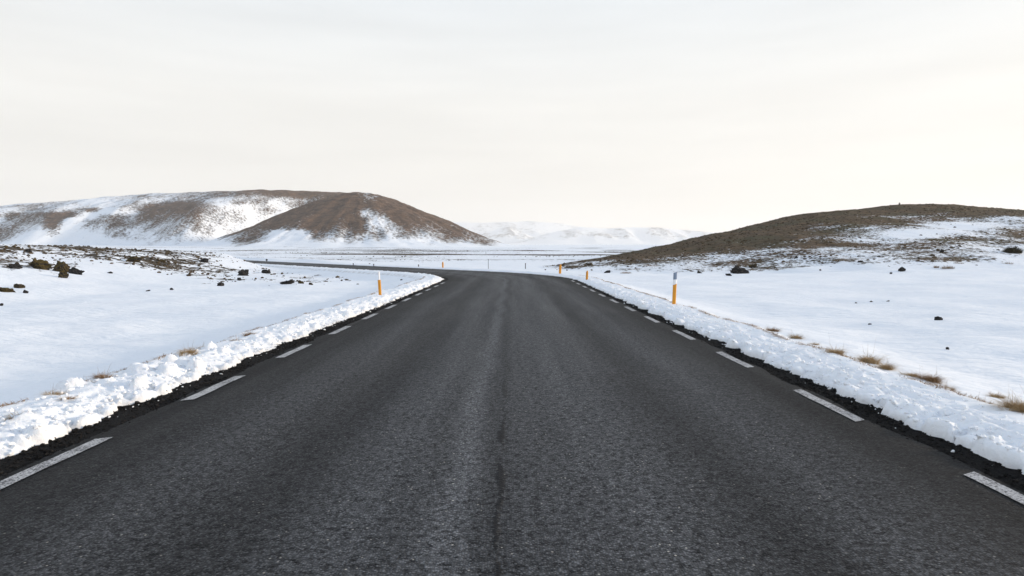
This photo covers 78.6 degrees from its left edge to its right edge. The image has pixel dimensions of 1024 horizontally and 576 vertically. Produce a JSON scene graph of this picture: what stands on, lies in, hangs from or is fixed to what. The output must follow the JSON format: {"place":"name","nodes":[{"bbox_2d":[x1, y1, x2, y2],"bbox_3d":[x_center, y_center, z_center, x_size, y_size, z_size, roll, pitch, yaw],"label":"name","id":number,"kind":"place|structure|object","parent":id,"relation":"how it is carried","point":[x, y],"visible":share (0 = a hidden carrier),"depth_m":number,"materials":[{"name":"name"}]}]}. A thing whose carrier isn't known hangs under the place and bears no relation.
{"place":"outdoors","nodes":[
{"label":"outdoors","id":0,"kind":"place"},
{"bbox_2d":[0,189,343,245],"bbox_3d":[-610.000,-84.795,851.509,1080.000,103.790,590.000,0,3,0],"label":"hill","id":1,"kind":"structure","parent":0,"point":[166,219],"depth_m":723.20,"materials":[{"name":"white snow"}]},
{"bbox_2d":[0,292,420,476],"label":"shoulder gravel","id":2,"kind":"structure","parent":0,"point":[61,443],"depth_m":6.55,"materials":[{"name":"black gravel"}]},
{"bbox_2d":[0,276,425,407],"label":"dead grass","id":3,"kind":"structure","parent":0,"point":[13,403],"depth_m":8.81,"materials":[{"name":"beige plant"}]},
{"bbox_2d":[0,276,447,476],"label":"road shoulder","id":4,"kind":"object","parent":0,"point":[122,414],"visible":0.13,"depth_m":6.53},
{"bbox_2d":[185,192,519,247],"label":"hill","id":5,"kind":"structure","parent":0,"point":[356,219],"depth_m":524.07,"materials":[{"name":"brown soil"}]},
{"bbox_2d":[477,227,535,242],"bbox_3d":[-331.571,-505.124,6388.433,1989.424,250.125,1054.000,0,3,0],"label":"mountain","id":6,"kind":"structure","parent":0,"point":[506,235],"depth_m":6130.51,"materials":[{"name":"white snow"}]},
{"bbox_2d":[0,260,1023,575],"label":"road","id":7,"kind":"structure","parent":0,"point":[464,422],"depth_m":4.45,"materials":[{"name":"grey asphalt"}]},
{"bbox_2d":[0,244,1023,405],"bbox_3d":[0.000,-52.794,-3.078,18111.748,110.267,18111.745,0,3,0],"label":"ground","id":8,"kind":"structure","parent":0,"point":[93,319],"depth_m":24.52,"materials":[{"name":"white snow"}]},
{"bbox_2d":[0,287,14,291],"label":"rock","id":9,"kind":"object","parent":8,"relation":"on","point":[6,289],"visible":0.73,"depth_m":28.67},
{"bbox_2d":[8,264,22,268],"bbox_3d":[-29.784,-1.242,37.444,0.796,0.381,0.667,16,14,-1],"label":"rock","id":10,"kind":"object","parent":8,"relation":"on","point":[15,266],"visible":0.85,"depth_m":37.39,"materials":[{"name":"grey stone"}]},
{"bbox_2d":[13,283,24,287],"bbox_3d":[-24.148,-0.008,30.686,0.614,0.443,0.463,3,5,44],"label":"mossy boulder","id":11,"kind":"object","parent":8,"relation":"on","point":[16,285],"visible":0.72,"depth_m":30.53,"materials":[{"name":"brown stone"}]},
{"bbox_2d":[28,259,51,269],"bbox_3d":[-29.761,-1.336,39.574,1.432,0.865,1.117,20,13,-1],"label":"mossy boulder","id":12,"kind":"object","parent":8,"relation":"on","point":[40,264],"visible":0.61,"depth_m":39.27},
{"bbox_2d":[52,260,69,271],"bbox_3d":[-28.663,-1.161,39.702,1.047,1.264,0.891,-20,-3,1],"label":"mossy boulder","id":13,"kind":"object","parent":8,"relation":"on","point":[60,266],"visible":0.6,"depth_m":39.57,"materials":[{"name":"brown stone"}]},
{"bbox_2d":[58,270,68,277],"bbox_3d":[-26.623,-0.695,37.125,0.578,0.762,0.426,19,-11,-1],"label":"mossy boulder","id":14,"kind":"object","parent":8,"relation":"on","point":[62,274],"visible":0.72,"depth_m":37.05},
{"bbox_2d":[68,267,84,274],"bbox_3d":[-27.537,-0.935,39.531,1.004,0.770,0.602,-18,-1,1],"label":"rock","id":15,"kind":"object","parent":8,"relation":"on","point":[73,270],"visible":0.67,"depth_m":39.32,"materials":[{"name":"grey stone"}]},
{"bbox_2d":[126,256,142,261],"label":"rock","id":16,"kind":"object","parent":8,"relation":"on","point":[135,259],"visible":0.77,"depth_m":49.76,"materials":[{"name":"brown stone"}]},
{"bbox_2d":[0,244,350,285],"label":"bank stones","id":17,"kind":"object","parent":8,"relation":"on","point":[99,249],"visible":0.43,"depth_m":51.30,"materials":[{"name":"brown stone"}]},
{"bbox_2d":[199,258,208,262],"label":"rock","id":18,"kind":"object","parent":8,"relation":"on","point":[205,260],"visible":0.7,"depth_m":57.94,"materials":[{"name":"grey stone"}]},
{"bbox_2d":[0,263,442,457],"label":"snow bank","id":19,"kind":"structure","parent":8,"relation":"on","point":[21,440],"depth_m":7.55,"materials":[{"name":"white snow"}]},
{"bbox_2d":[2,410,29,420],"bbox_3d":[-4.346,1.095,5.481,0.306,0.117,0.332,-1,3,-14],"label":"grass tuft","id":20,"kind":"object","parent":19,"relation":"on","point":[13,415],"visible":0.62,"depth_m":5.45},
{"bbox_2d":[38,384,68,395],"bbox_3d":[-4.766,1.055,6.520,0.407,0.179,0.404,-3,4,-38],"label":"grass tuft","id":21,"kind":"object","parent":19,"relation":"on","point":[56,393],"visible":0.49,"depth_m":6.53,"materials":[{"name":"brown plant"}]},
{"bbox_2d":[57,394,77,401],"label":"grass tuft","id":22,"kind":"object","parent":19,"relation":"on","point":[68,398],"visible":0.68,"depth_m":6.28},
{"bbox_2d":[85,366,116,378],"bbox_3d":[-4.796,0.976,7.330,0.490,0.203,0.419,2,4,31],"label":"grass tuft","id":23,"kind":"object","parent":19,"relation":"on","point":[102,376],"visible":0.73,"depth_m":7.32,"materials":[{"name":"brown plant"}]},
{"bbox_2d":[176,345,203,356],"bbox_3d":[-4.669,0.841,9.011,0.567,0.256,0.629,-3,4,-38],"label":"grass tuft","id":24,"kind":"object","parent":19,"relation":"on","point":[190,351],"visible":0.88,"depth_m":9.03,"materials":[{"name":"beige plant"}]},
{"bbox_2d":[0,292,402,458],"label":"snow crumbs","id":25,"kind":"object","parent":19,"relation":"on","point":[13,445],"visible":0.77,"depth_m":6.84,"materials":[{"name":"white snow"}]},
{"bbox_2d":[237,269,248,275],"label":"boulder","id":26,"kind":"object","parent":8,"relation":"on","point":[241,272],"visible":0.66,"depth_m":51.65,"materials":[{"name":"grey stone"}]},
{"bbox_2d":[261,269,270,273],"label":"rock","id":27,"kind":"object","parent":8,"relation":"on","point":[266,271],"visible":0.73,"depth_m":56.47,"materials":[{"name":"grey stone"}]},
{"bbox_2d":[280,279,294,283],"bbox_3d":[-12.994,-0.245,36.272,0.838,0.393,0.699,-19,-11,1],"label":"rock","id":28,"kind":"object","parent":8,"relation":"on","point":[291,281],"visible":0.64,"depth_m":36.08,"materials":[{"name":"grey stone"}]},
{"bbox_2d":[378,271,381,294],"bbox_3d":[-4.440,-0.033,20.981,0.100,1.043,0.047,-3,3,0],"label":"marker post","id":29,"kind":"object","parent":8,"relation":"on","point":[379,286],"visible":0.83,"depth_m":20.96,"materials":[{"name":"orange plastic"}]},
{"bbox_2d":[193,250,610,263],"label":"plain stones","id":30,"kind":"object","parent":8,"relation":"on","point":[431,254],"visible":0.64,"depth_m":151.49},
{"bbox_2d":[260,260,1023,474],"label":"snow bank","id":31,"kind":"structure","parent":8,"relation":"on","point":[1002,455],"depth_m":7.24,"materials":[{"name":"white snow"}]},
{"bbox_2d":[615,293,1023,451],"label":"snow crumbs","id":32,"kind":"object","parent":31,"relation":"on","point":[948,413],"visible":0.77,"depth_m":6.86,"materials":[{"name":"white snow"}]},
{"bbox_2d":[816,340,849,354],"bbox_3d":[4.694,0.799,9.046,0.736,0.369,0.646,-1,3,-14],"label":"grass tuft","id":33,"kind":"object","parent":31,"relation":"on","point":[837,351],"visible":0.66,"depth_m":9.05,"materials":[{"name":"beige plant"}]},
{"bbox_2d":[672,272,676,303],"bbox_3d":[4.587,0.119,17.653,0.105,1.170,0.049,2,3,0],"label":"marker post","id":34,"kind":"object","parent":8,"relation":"on","point":[674,287],"visible":0.89,"depth_m":17.63,"materials":[{"name":"orange plastic"}]},
{"bbox_2d":[730,265,748,273],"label":"lava outcrop","id":35,"kind":"object","parent":8,"relation":"on","point":[736,269],"visible":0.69,"depth_m":55.79,"materials":[{"name":"grey stone"}]},
{"bbox_2d":[748,263,757,267],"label":"rock","id":36,"kind":"object","parent":8,"relation":"on","point":[753,266],"visible":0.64,"depth_m":59.40,"materials":[{"name":"brown stone"}]},
{"bbox_2d":[765,327,784,332],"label":"grass tuft","id":37,"kind":"object","parent":8,"relation":"on","point":[774,329],"visible":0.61,"depth_m":13.37,"materials":[{"name":"beige plant"}]},
{"bbox_2d":[787,333,805,338],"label":"grass tuft","id":38,"kind":"object","parent":8,"relation":"on","point":[796,336],"visible":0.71,"depth_m":12.24,"materials":[{"name":"beige plant"}]},
{"bbox_2d":[854,345,891,364],"bbox_3d":[5.521,0.952,9.630,0.943,0.464,0.946,-1,4,-21],"label":"grass tuft","id":39,"kind":"object","parent":8,"relation":"on","point":[867,358],"visible":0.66,"depth_m":9.64,"materials":[{"name":"beige plant"}]},
{"bbox_2d":[874,354,901,369],"bbox_3d":[5.455,1.051,9.114,0.603,0.300,0.793,3,4,38],"label":"grass tuft","id":40,"kind":"object","parent":8,"relation":"on","point":[885,367],"visible":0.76,"depth_m":9.08,"materials":[{"name":"beige plant"}]},
{"bbox_2d":[899,372,922,376],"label":"grass tuft","id":41,"kind":"object","parent":8,"relation":"on","point":[909,374],"visible":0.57,"depth_m":8.67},
{"bbox_2d":[900,365,953,383],"bbox_3d":[5.595,1.130,8.405,0.705,0.282,0.800,-1,3,-12],"label":"grass tuft","id":42,"kind":"object","parent":8,"relation":"on","point":[933,379],"visible":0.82,"depth_m":8.40,"materials":[{"name":"brown plant"}]},
{"bbox_2d":[944,384,961,391],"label":"grass tuft","id":43,"kind":"object","parent":8,"relation":"on","point":[954,388],"visible":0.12,"depth_m":7.78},
{"bbox_2d":[984,391,1015,399],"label":"grass tuft","id":44,"kind":"object","parent":8,"relation":"on","point":[995,395],"visible":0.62,"depth_m":7.66,"materials":[{"name":"brown plant"}]},
{"bbox_2d":[982,388,1023,413],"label":"grass tuft","id":45,"kind":"object","parent":8,"relation":"on","point":[1016,406],"visible":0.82,"depth_m":5.90,"materials":[{"name":"brown plant"}]},
{"bbox_2d":[0,0,1023,232],"label":"sky","id":46,"kind":"structure","parent":0,"point":[717,116],"materials":[{"name":"white"}]},
{"bbox_2d":[453,221,578,236],"bbox_3d":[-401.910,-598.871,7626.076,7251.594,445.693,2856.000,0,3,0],"label":"mountain","id":47,"kind":"structure","parent":0,"point":[533,228],"depth_m":7132.03,"materials":[{"name":"white snow"}]},
{"bbox_2d":[505,227,714,243],"bbox_3d":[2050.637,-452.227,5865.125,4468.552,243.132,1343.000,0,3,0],"label":"mountain","id":48,"kind":"structure","parent":0,"point":[628,235],"depth_m":5509.86,"materials":[{"name":"white snow"}]},
{"bbox_2d":[250,260,1023,491],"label":"road shoulder","id":49,"kind":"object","parent":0,"point":[1012,472],"visible":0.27,"depth_m":6.00},
{"bbox_2d":[537,204,1023,273],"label":"hill","id":50,"kind":"structure","parent":0,"point":[989,256],"depth_m":72.33,"materials":[{"name":"brown soil"}]},
{"bbox_2d":[545,203,1023,270],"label":"heath clumps","id":51,"kind":"object","parent":50,"relation":"on","point":[821,237],"visible":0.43,"depth_m":84.47,"materials":[{"name":"brown plant"}]},
{"bbox_2d":[1002,246,1023,252],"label":"shrub","id":52,"kind":"object","parent":50,"relation":"on","point":[1013,250],"visible":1,"depth_m":61.69,"materials":[{"name":"plant"}]},
{"bbox_2d":[582,275,1023,411],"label":"dead grass","id":53,"kind":"structure","parent":0,"point":[936,384],"depth_m":9.25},
{"bbox_2d":[600,292,1023,494],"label":"shoulder gravel","id":54,"kind":"structure","parent":0,"point":[897,423],"depth_m":6.27,"materials":[{"name":"black gravel"}]}
]}

